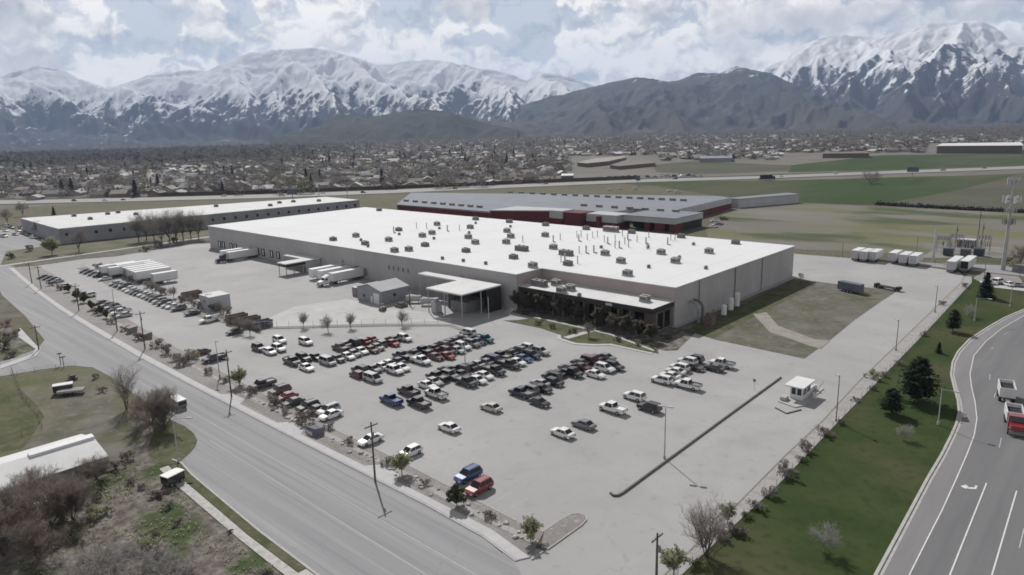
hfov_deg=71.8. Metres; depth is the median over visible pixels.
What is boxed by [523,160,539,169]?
bare tree
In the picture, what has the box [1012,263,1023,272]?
equipment cabin
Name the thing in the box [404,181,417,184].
house
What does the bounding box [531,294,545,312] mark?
dusky tree
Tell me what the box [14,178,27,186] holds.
bare tree
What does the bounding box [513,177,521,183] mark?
house
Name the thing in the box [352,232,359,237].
rooftop unit
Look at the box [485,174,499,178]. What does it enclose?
house
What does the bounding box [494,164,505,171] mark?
bare tree
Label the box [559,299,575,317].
dusky tree
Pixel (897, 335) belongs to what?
street lamp
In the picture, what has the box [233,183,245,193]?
bare tree
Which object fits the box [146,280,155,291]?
bare tree
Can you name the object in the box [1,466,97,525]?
bare tree
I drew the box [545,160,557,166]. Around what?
bare tree
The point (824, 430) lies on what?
fence
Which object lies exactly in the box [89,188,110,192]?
house
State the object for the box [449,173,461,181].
bare tree
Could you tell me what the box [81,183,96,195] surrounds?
bare tree
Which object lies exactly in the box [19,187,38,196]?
bare tree
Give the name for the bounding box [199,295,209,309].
end door
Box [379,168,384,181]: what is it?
conifer
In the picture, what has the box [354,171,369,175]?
house
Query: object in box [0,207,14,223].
bare tree
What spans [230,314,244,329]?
bare tree
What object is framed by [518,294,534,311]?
dusky tree
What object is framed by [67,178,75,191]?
conifer
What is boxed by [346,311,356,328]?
bare tree
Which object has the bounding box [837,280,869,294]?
trailer
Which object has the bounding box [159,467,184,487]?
camper
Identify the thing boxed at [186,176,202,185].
bare tree
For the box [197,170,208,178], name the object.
bare tree
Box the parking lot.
[39,243,962,574]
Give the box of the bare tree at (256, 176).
[249,175,263,184]
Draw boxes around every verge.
[0,296,22,318]
[147,420,196,464]
[172,463,306,572]
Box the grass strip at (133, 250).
[9,237,209,265]
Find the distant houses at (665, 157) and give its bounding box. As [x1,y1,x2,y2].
[0,134,1023,183]
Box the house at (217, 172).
[210,170,221,174]
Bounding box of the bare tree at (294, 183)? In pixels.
[291,181,303,192]
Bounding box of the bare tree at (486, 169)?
[481,167,496,174]
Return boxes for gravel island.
[541,513,584,548]
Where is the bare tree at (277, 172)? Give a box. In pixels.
[268,171,283,181]
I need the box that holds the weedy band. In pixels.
[244,398,524,540]
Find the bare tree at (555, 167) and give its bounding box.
[553,163,563,170]
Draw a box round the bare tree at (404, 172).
[399,168,412,175]
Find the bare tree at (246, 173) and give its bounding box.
[238,170,253,180]
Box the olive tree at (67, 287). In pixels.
[63,283,70,291]
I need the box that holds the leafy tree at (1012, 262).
[1008,258,1019,266]
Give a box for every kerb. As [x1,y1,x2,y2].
[8,268,516,561]
[93,297,516,520]
[171,459,318,574]
[542,512,586,549]
[609,377,781,496]
[663,276,963,574]
[775,407,801,413]
[873,309,1023,574]
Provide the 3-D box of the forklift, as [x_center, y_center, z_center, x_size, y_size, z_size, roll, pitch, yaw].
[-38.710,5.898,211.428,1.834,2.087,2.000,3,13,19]
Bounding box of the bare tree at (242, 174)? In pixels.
[230,172,246,181]
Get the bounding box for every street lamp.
[172,417,192,461]
[215,340,219,375]
[459,334,467,363]
[658,404,673,458]
[835,374,840,421]
[895,319,898,350]
[937,389,959,424]
[973,298,991,320]
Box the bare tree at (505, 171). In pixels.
[499,170,512,177]
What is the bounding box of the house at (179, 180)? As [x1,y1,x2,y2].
[171,179,187,182]
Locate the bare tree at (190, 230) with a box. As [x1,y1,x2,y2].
[180,208,205,237]
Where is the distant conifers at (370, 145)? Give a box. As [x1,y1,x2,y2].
[10,127,999,161]
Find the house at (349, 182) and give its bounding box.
[345,178,357,184]
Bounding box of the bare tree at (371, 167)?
[362,162,372,170]
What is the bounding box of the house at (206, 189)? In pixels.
[195,187,210,191]
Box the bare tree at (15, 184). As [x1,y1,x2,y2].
[1,181,19,190]
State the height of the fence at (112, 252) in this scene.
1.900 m
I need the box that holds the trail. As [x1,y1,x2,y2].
[0,236,208,265]
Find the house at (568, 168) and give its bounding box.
[563,166,571,170]
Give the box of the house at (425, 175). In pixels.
[418,174,433,177]
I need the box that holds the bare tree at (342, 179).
[334,176,345,184]
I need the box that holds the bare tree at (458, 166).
[450,163,464,169]
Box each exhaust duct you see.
[689,300,699,322]
[693,298,703,320]
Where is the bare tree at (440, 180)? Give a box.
[430,174,454,186]
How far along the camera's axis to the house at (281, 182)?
724.70 m
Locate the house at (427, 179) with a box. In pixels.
[423,176,432,181]
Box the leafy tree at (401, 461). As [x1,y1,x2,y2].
[390,450,413,473]
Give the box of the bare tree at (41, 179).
[38,175,52,183]
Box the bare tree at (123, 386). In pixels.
[106,361,141,409]
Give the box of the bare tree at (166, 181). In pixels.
[161,177,177,186]
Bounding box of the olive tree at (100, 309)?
[94,305,104,313]
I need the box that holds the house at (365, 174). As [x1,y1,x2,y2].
[359,173,373,176]
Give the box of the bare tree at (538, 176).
[535,174,544,181]
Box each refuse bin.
[125,325,136,333]
[141,331,151,339]
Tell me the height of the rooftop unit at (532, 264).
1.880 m
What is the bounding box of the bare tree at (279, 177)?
[272,174,286,184]
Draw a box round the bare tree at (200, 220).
[185,210,211,238]
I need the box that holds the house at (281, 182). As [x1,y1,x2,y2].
[276,181,292,186]
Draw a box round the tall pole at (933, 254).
[932,229,936,261]
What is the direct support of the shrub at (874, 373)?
on the gravel strip at (846, 403)
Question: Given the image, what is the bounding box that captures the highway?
[0,166,1023,203]
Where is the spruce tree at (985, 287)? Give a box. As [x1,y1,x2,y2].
[973,272,997,299]
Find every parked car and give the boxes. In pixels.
[46,276,60,280]
[51,278,64,282]
[85,291,96,296]
[86,271,96,275]
[92,272,105,277]
[94,299,108,304]
[97,276,111,280]
[99,301,114,306]
[104,302,120,309]
[108,281,121,285]
[108,305,125,311]
[110,307,131,314]
[116,311,132,317]
[117,282,132,288]
[121,285,136,290]
[124,287,139,292]
[136,291,151,296]
[141,292,156,297]
[147,294,162,300]
[151,296,166,303]
[156,298,172,305]
[160,301,174,307]
[165,303,179,308]
[169,303,186,311]
[183,309,200,315]
[193,347,211,354]
[198,315,219,323]
[201,352,227,363]
[225,327,244,334]
[248,377,276,390]
[251,342,264,351]
[262,346,276,355]
[267,382,291,395]
[271,342,286,352]
[272,334,286,342]
[278,391,298,402]
[280,396,305,406]
[282,355,301,366]
[294,398,320,411]
[295,351,311,362]
[298,336,313,345]
[298,362,314,371]
[303,404,323,415]
[308,352,319,361]
[316,401,340,415]
[317,408,343,420]
[318,354,336,366]
[331,342,349,352]
[331,354,345,362]
[337,340,351,346]
[340,351,355,360]
[345,349,362,356]
[347,337,361,346]
[348,369,363,378]
[350,364,368,371]
[353,346,369,354]
[356,432,383,446]
[360,337,371,344]
[362,370,382,383]
[364,335,378,341]
[364,345,379,353]
[367,364,382,372]
[370,342,385,349]
[372,339,387,345]
[374,361,386,369]
[379,359,395,363]
[379,392,403,406]
[384,335,400,340]
[385,363,404,374]
[386,339,400,346]
[391,356,405,363]
[392,350,412,359]
[396,332,412,341]
[396,384,420,397]
[397,362,410,370]
[399,442,422,456]
[406,349,422,354]
[406,395,431,409]
[410,354,431,365]
[412,344,433,354]
[417,379,437,388]
[423,386,448,399]
[424,376,443,385]
[425,370,448,381]
[426,352,444,360]
[427,344,438,351]
[433,340,450,346]
[436,365,455,370]
[436,421,460,433]
[439,345,456,353]
[439,351,455,359]
[441,368,458,380]
[444,338,454,345]
[446,336,461,340]
[451,345,466,353]
[452,363,470,371]
[453,335,467,340]
[453,463,482,484]
[454,340,471,349]
[454,369,470,375]
[454,375,478,387]
[458,332,473,337]
[459,327,476,334]
[464,337,480,347]
[464,474,493,496]
[466,362,478,370]
[467,359,485,367]
[471,374,487,384]
[473,337,486,345]
[474,333,494,342]
[474,370,494,379]
[478,358,494,364]
[479,402,502,412]
[480,352,500,362]
[482,364,506,375]
[493,350,511,358]
[497,358,520,369]
[503,348,519,356]
[508,345,526,353]
[508,385,534,398]
[512,357,526,365]
[513,353,532,362]
[516,342,533,348]
[522,348,541,359]
[522,383,539,393]
[528,396,550,407]
[529,378,550,385]
[531,345,550,355]
[535,383,553,393]
[541,371,562,379]
[545,369,566,376]
[546,376,564,387]
[549,426,575,439]
[557,363,577,367]
[559,366,584,378]
[569,358,590,364]
[570,418,596,430]
[574,362,592,371]
[580,353,600,365]
[584,369,606,378]
[591,353,603,360]
[594,361,615,373]
[597,400,627,415]
[599,352,616,359]
[605,359,625,371]
[621,389,646,401]
[636,400,662,413]
[649,374,673,385]
[658,371,681,379]
[663,367,686,375]
[667,362,690,371]
[673,377,702,390]
[676,356,698,363]
[684,353,704,363]
[688,362,705,371]
[702,363,725,372]
[708,357,735,368]
[992,277,1004,283]
[1001,281,1015,286]
[1011,282,1023,287]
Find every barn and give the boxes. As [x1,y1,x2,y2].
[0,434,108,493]
[561,174,572,178]
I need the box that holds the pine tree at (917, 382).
[896,356,945,401]
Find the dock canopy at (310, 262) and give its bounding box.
[277,253,320,275]
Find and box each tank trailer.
[406,295,421,302]
[420,298,432,303]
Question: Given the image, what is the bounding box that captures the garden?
[0,321,31,361]
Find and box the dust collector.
[704,309,715,325]
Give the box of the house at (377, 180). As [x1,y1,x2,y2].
[369,178,383,183]
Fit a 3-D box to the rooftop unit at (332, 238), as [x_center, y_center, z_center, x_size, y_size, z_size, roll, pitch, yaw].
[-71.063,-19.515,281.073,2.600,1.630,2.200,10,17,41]
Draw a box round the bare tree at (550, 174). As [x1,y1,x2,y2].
[545,170,555,178]
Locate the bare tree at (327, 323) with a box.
[317,314,333,331]
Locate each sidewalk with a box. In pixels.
[0,328,40,368]
[10,267,529,560]
[160,466,313,574]
[533,317,653,350]
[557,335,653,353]
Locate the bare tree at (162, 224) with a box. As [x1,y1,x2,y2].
[149,208,186,242]
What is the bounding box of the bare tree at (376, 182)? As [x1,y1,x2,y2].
[367,180,379,188]
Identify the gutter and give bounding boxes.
[878,310,1023,574]
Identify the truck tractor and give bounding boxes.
[214,253,233,262]
[316,274,337,286]
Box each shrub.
[5,252,15,258]
[25,245,32,250]
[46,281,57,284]
[56,284,62,289]
[73,536,81,542]
[76,539,84,546]
[106,316,117,323]
[124,475,135,483]
[134,278,145,283]
[137,483,145,488]
[138,245,152,251]
[143,281,150,287]
[146,489,164,497]
[149,338,163,347]
[151,530,160,535]
[153,240,162,246]
[157,287,170,294]
[161,498,173,509]
[166,352,183,360]
[171,516,182,526]
[174,294,186,301]
[192,300,200,308]
[204,367,212,373]
[208,303,218,311]
[219,375,228,382]
[220,306,231,315]
[245,386,257,394]
[254,324,260,330]
[256,564,266,574]
[262,563,272,574]
[263,567,274,574]
[281,406,290,413]
[322,421,334,429]
[343,436,352,443]
[380,456,391,465]
[418,478,431,486]
[482,509,496,518]
[635,338,640,345]
[663,334,671,338]
[687,555,703,571]
[714,527,730,541]
[726,521,748,535]
[741,511,752,518]
[745,498,768,509]
[760,485,780,497]
[777,468,799,479]
[778,459,788,469]
[794,454,807,460]
[799,438,813,454]
[814,424,835,435]
[863,369,883,378]
[1006,257,1020,264]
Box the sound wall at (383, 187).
[159,176,635,195]
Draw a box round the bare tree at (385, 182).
[381,177,396,188]
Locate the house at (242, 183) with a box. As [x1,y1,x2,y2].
[237,180,246,185]
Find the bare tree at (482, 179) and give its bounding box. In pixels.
[469,172,487,185]
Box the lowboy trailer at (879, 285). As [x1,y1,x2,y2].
[874,283,901,291]
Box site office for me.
[199,291,230,310]
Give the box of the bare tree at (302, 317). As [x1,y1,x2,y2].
[297,312,308,326]
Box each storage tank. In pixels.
[721,304,726,317]
[728,297,733,312]
[734,292,739,308]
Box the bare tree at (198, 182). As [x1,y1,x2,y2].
[184,180,205,191]
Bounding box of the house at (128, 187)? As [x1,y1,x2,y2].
[124,185,142,190]
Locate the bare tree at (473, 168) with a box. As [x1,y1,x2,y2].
[468,165,479,173]
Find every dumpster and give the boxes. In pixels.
[181,289,201,299]
[225,312,247,323]
[239,314,260,325]
[251,318,272,329]
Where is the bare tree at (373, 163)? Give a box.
[368,162,380,169]
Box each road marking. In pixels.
[22,168,1009,202]
[25,167,1023,201]
[39,167,1002,200]
[135,379,475,574]
[210,440,426,574]
[909,316,1022,574]
[949,483,986,574]
[961,485,976,488]
[991,491,1016,574]
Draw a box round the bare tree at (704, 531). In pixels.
[677,492,733,556]
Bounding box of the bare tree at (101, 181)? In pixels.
[92,179,115,187]
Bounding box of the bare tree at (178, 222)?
[161,208,191,241]
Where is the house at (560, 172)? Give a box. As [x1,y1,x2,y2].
[557,170,567,175]
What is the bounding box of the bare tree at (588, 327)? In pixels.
[583,322,595,333]
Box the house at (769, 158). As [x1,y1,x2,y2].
[764,156,775,159]
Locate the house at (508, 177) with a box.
[500,174,516,180]
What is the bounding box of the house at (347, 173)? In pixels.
[344,171,354,174]
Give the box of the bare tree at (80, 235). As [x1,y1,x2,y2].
[66,226,91,251]
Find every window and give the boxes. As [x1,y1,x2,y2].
[589,303,593,318]
[611,307,616,314]
[635,311,643,321]
[658,312,662,329]
[664,309,669,327]
[792,385,809,395]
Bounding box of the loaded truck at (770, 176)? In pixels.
[758,174,774,179]
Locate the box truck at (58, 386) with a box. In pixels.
[52,381,73,394]
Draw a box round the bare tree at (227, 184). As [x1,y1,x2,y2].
[224,180,239,190]
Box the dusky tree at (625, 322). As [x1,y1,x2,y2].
[616,313,632,332]
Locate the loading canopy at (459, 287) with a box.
[418,272,501,319]
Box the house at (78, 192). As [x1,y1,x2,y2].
[68,190,85,195]
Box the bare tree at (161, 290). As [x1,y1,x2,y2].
[157,286,165,293]
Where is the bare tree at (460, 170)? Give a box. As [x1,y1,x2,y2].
[454,168,465,175]
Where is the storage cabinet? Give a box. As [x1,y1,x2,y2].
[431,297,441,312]
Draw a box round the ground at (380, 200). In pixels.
[0,124,1023,572]
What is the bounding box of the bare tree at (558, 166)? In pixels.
[552,161,565,170]
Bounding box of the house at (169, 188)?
[162,185,177,192]
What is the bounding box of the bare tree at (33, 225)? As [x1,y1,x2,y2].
[30,220,41,232]
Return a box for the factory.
[396,191,798,232]
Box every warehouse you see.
[20,197,359,243]
[208,207,794,325]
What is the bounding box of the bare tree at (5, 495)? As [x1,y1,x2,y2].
[0,481,42,532]
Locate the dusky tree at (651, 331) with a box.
[644,323,659,340]
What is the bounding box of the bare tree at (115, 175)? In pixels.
[107,173,122,182]
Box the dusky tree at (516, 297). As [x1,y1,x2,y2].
[509,290,523,308]
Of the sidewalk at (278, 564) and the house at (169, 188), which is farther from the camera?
the house at (169, 188)
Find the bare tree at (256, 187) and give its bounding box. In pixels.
[253,184,264,192]
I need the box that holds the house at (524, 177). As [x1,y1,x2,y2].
[522,174,538,179]
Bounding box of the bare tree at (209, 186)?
[203,178,224,190]
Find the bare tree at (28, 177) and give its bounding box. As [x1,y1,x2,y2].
[22,175,37,183]
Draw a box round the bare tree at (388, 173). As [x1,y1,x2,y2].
[380,171,400,180]
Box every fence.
[0,362,74,378]
[1,368,42,441]
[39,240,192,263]
[81,265,225,320]
[264,319,424,325]
[671,281,970,574]
[782,244,944,267]
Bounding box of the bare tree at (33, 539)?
[6,511,72,563]
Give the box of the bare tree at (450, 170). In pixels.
[441,168,459,177]
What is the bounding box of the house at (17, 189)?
[13,187,33,191]
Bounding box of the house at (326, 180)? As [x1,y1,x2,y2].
[314,179,333,185]
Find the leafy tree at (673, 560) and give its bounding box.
[659,544,691,574]
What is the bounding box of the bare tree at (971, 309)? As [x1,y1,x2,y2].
[963,304,976,314]
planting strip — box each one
[77,267,247,328]
[261,324,461,329]
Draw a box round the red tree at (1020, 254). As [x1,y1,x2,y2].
[1007,243,1023,262]
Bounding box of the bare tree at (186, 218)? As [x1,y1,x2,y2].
[170,208,197,239]
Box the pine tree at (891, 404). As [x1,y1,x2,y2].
[877,388,907,413]
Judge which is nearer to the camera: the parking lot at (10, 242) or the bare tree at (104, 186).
the parking lot at (10, 242)
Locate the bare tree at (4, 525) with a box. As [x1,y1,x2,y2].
[0,496,44,559]
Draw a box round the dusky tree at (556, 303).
[550,295,563,315]
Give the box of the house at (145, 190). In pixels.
[138,188,158,192]
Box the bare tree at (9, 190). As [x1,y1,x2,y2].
[1,189,16,197]
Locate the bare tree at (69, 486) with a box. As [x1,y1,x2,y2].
[40,472,98,519]
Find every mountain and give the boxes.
[0,47,593,149]
[478,66,936,136]
[760,21,1023,125]
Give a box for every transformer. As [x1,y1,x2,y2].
[943,244,953,255]
[960,244,971,255]
[973,244,984,255]
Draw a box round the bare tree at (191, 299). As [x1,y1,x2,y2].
[185,294,194,304]
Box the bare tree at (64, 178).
[52,177,67,186]
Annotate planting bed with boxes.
[511,309,694,350]
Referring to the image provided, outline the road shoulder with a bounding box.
[883,311,1023,574]
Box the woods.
[0,141,372,165]
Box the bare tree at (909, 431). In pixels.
[896,424,915,439]
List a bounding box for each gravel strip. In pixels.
[13,266,543,556]
[666,276,971,574]
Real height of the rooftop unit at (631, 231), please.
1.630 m
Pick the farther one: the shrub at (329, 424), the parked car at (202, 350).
the parked car at (202, 350)
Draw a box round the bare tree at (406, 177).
[392,173,408,184]
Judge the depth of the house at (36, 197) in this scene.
640.77 m
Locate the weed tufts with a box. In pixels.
[3,460,257,574]
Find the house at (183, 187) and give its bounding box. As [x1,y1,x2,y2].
[178,185,197,189]
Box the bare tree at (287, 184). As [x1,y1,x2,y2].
[272,183,291,193]
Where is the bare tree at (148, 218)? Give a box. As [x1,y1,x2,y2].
[136,210,164,240]
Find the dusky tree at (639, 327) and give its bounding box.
[632,320,648,334]
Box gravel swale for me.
[105,316,536,542]
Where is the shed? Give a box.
[355,278,408,304]
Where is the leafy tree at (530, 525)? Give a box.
[519,513,543,540]
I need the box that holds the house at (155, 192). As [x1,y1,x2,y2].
[146,189,165,196]
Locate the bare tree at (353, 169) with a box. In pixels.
[350,167,360,176]
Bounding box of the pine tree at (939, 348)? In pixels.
[935,342,942,353]
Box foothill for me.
[272,109,517,143]
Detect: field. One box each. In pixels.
[0,366,168,457]
[0,386,43,450]
[629,173,1020,204]
[653,161,790,173]
[705,203,1023,263]
[788,153,1023,171]
[875,173,1023,208]
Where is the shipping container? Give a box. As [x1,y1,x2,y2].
[352,281,377,295]
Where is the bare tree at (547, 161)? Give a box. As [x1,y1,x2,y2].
[537,159,548,164]
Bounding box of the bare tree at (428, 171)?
[426,169,439,176]
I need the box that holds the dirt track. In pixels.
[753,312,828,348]
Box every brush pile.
[51,557,96,574]
[72,537,119,571]
[83,549,130,574]
[110,541,141,560]
[112,548,168,574]
[138,540,180,572]
[144,547,201,574]
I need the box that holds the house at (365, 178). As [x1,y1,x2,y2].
[355,177,371,181]
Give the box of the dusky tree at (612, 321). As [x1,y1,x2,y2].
[605,312,618,328]
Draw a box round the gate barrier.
[813,381,823,398]
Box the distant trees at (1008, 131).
[0,123,1023,181]
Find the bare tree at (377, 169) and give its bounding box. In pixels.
[374,166,387,174]
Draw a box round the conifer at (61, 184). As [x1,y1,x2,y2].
[59,179,64,189]
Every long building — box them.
[699,155,731,161]
[822,151,868,157]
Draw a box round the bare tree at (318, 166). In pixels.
[311,165,324,171]
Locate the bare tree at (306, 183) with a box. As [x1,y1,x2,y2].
[295,180,317,193]
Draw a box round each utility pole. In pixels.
[29,325,39,349]
[73,284,79,310]
[108,301,117,330]
[135,311,145,348]
[222,350,231,396]
[364,422,377,481]
[651,531,662,574]
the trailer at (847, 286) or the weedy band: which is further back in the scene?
the trailer at (847, 286)
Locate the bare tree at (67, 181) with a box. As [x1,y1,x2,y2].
[56,179,79,189]
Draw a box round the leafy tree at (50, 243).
[40,236,59,254]
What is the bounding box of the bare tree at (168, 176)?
[161,175,175,182]
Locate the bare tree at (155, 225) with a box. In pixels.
[143,211,178,244]
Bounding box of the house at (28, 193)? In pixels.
[17,190,35,195]
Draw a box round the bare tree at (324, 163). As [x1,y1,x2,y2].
[321,162,332,167]
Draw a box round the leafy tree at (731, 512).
[717,501,737,522]
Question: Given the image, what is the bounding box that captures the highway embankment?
[0,165,1023,204]
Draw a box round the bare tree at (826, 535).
[807,521,844,552]
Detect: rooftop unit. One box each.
[329,236,336,240]
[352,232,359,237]
[361,240,369,244]
[385,236,392,241]
[390,246,398,252]
[404,245,413,251]
[418,232,426,236]
[421,242,429,246]
[428,229,435,234]
[461,247,470,252]
[464,233,471,238]
[466,224,473,228]
[471,239,479,244]
[502,238,509,243]
[503,228,510,232]
[507,233,514,237]
[508,253,518,258]
[515,244,528,251]
[527,261,537,267]
[531,278,547,286]
[541,232,548,236]
[549,243,557,249]
[550,278,561,285]
[555,285,566,293]
[558,249,573,255]
[562,259,573,265]
[565,283,575,290]
[582,225,589,229]
[600,249,609,255]
[603,225,618,231]
[616,256,625,263]
[622,269,632,276]
[628,229,635,233]
[638,294,650,302]
[656,248,665,254]
[670,256,680,263]
[677,233,685,237]
[704,247,713,253]
[731,239,739,244]
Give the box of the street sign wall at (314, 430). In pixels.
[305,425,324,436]
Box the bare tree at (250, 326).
[241,317,256,331]
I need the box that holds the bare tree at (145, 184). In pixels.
[137,180,155,191]
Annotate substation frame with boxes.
[935,235,950,250]
[949,233,964,246]
[976,234,991,249]
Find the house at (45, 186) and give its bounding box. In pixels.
[38,185,55,188]
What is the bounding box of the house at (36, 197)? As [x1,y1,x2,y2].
[26,194,44,199]
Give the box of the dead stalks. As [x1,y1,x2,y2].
[1,459,285,574]
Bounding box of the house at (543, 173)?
[536,171,549,175]
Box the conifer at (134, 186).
[129,180,141,196]
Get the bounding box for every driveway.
[502,548,544,574]
[990,284,1023,290]
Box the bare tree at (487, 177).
[477,172,495,184]
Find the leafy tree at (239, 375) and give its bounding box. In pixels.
[226,365,246,385]
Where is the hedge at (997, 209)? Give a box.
[873,200,1023,212]
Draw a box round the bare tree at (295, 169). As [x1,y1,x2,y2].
[293,167,303,174]
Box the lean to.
[0,489,46,519]
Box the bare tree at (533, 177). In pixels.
[522,170,536,179]
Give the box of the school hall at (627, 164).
[610,160,654,169]
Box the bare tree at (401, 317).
[395,309,411,323]
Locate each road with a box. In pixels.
[910,316,1023,574]
[919,262,1023,275]
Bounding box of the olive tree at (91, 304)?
[87,299,95,308]
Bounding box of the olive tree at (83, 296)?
[78,292,89,301]
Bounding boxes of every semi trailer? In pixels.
[98,261,134,275]
[107,262,143,277]
[115,259,151,274]
[120,261,155,274]
[122,262,158,277]
[125,263,162,277]
[128,265,166,279]
[132,266,170,281]
[150,270,177,283]
[220,247,250,253]
[226,248,257,259]
[308,263,341,277]
[317,265,350,278]
[328,267,363,282]
[851,247,865,260]
[859,248,872,261]
[868,248,882,261]
[888,249,902,262]
[898,251,912,264]
[908,252,922,265]
[946,255,963,272]
[959,255,976,271]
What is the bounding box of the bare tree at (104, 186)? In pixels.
[102,184,116,190]
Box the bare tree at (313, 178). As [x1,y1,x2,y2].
[311,174,322,181]
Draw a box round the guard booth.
[778,376,823,407]
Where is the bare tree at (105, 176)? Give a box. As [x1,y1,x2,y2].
[96,175,112,183]
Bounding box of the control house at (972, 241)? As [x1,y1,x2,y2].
[957,238,976,247]
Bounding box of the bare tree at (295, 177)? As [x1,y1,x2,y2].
[286,176,297,184]
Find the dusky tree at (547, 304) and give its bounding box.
[539,296,552,313]
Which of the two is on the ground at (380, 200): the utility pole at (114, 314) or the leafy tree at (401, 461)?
the leafy tree at (401, 461)
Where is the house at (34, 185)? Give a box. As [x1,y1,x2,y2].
[30,183,45,188]
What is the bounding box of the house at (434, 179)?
[433,177,448,183]
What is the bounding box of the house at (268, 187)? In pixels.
[252,185,274,189]
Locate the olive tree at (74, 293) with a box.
[71,288,80,297]
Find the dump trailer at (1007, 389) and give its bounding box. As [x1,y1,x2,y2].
[997,379,1016,402]
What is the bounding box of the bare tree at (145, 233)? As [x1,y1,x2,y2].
[133,211,154,239]
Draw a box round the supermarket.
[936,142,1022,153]
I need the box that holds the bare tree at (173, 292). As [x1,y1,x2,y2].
[167,285,176,297]
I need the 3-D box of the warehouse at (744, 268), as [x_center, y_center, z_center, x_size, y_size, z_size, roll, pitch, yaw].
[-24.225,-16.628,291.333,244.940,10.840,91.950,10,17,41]
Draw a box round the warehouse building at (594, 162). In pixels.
[577,156,626,166]
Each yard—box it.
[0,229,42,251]
[17,391,150,473]
[269,299,443,326]
[973,272,1021,284]
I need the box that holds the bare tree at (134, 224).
[125,214,149,241]
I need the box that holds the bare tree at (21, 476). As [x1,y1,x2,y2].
[3,462,64,496]
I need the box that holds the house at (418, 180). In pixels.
[407,178,422,183]
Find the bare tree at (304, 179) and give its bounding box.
[301,177,315,188]
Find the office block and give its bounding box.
[519,281,673,330]
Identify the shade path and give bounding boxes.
[686,278,815,337]
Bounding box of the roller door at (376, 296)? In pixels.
[373,293,379,304]
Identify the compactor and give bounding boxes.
[450,295,484,313]
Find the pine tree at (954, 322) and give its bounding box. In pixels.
[943,309,963,331]
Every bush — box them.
[0,319,11,326]
[0,332,17,337]
[0,336,11,348]
[4,348,19,357]
[11,329,20,335]
[84,503,102,520]
[87,485,102,499]
[95,386,108,391]
[98,505,114,514]
[108,460,126,469]
[119,450,135,460]
[123,385,179,431]
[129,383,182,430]
[132,332,146,339]
[137,535,159,550]
[159,343,171,353]
[173,351,194,366]
[184,348,199,358]
[266,394,284,404]
[293,409,315,423]
[861,169,884,183]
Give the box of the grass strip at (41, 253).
[1,228,208,264]
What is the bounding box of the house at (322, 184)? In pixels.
[316,182,329,187]
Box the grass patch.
[678,278,894,357]
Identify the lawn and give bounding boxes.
[504,318,658,353]
[682,277,1023,574]
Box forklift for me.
[378,303,386,310]
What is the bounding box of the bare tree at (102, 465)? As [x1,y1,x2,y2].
[74,452,111,479]
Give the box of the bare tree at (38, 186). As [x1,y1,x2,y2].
[33,185,45,189]
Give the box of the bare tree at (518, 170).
[515,169,525,177]
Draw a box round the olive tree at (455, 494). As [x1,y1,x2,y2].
[446,483,466,504]
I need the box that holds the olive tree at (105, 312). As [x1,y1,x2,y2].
[102,309,108,317]
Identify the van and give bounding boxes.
[171,395,186,409]
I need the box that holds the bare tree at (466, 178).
[453,175,469,186]
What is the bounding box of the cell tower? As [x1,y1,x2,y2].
[1000,177,1021,269]
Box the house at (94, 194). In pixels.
[88,191,108,197]
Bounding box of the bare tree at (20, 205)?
[14,201,29,213]
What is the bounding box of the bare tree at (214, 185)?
[210,182,220,190]
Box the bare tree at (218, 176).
[214,173,232,179]
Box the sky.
[0,0,1023,88]
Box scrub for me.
[0,456,282,574]
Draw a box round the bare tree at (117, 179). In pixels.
[112,177,126,185]
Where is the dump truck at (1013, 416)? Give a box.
[1003,402,1023,435]
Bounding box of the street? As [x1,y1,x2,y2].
[0,251,520,574]
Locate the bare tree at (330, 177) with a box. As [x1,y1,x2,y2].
[327,171,339,178]
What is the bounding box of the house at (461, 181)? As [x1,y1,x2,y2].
[455,179,475,182]
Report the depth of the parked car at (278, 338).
180.86 m
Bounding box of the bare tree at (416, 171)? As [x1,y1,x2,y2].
[408,168,421,177]
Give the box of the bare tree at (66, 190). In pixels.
[57,187,74,196]
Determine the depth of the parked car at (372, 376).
150.71 m
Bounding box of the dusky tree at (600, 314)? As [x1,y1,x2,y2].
[591,306,608,325]
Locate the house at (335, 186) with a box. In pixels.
[328,184,340,187]
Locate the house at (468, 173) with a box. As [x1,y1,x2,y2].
[461,171,474,176]
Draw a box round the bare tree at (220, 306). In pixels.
[214,299,222,310]
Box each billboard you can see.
[287,189,296,198]
[907,167,918,179]
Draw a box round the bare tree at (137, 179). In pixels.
[129,177,150,187]
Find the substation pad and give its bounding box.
[923,247,1009,257]
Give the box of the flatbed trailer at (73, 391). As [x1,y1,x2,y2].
[56,386,85,396]
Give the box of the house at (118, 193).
[109,190,130,196]
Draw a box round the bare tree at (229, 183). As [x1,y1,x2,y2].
[224,179,236,190]
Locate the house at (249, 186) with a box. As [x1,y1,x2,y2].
[243,183,253,189]
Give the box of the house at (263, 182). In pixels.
[247,181,265,184]
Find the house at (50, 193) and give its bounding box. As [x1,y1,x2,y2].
[41,190,67,196]
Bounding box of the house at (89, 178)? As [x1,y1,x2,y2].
[80,177,95,180]
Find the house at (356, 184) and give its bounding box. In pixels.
[350,182,362,186]

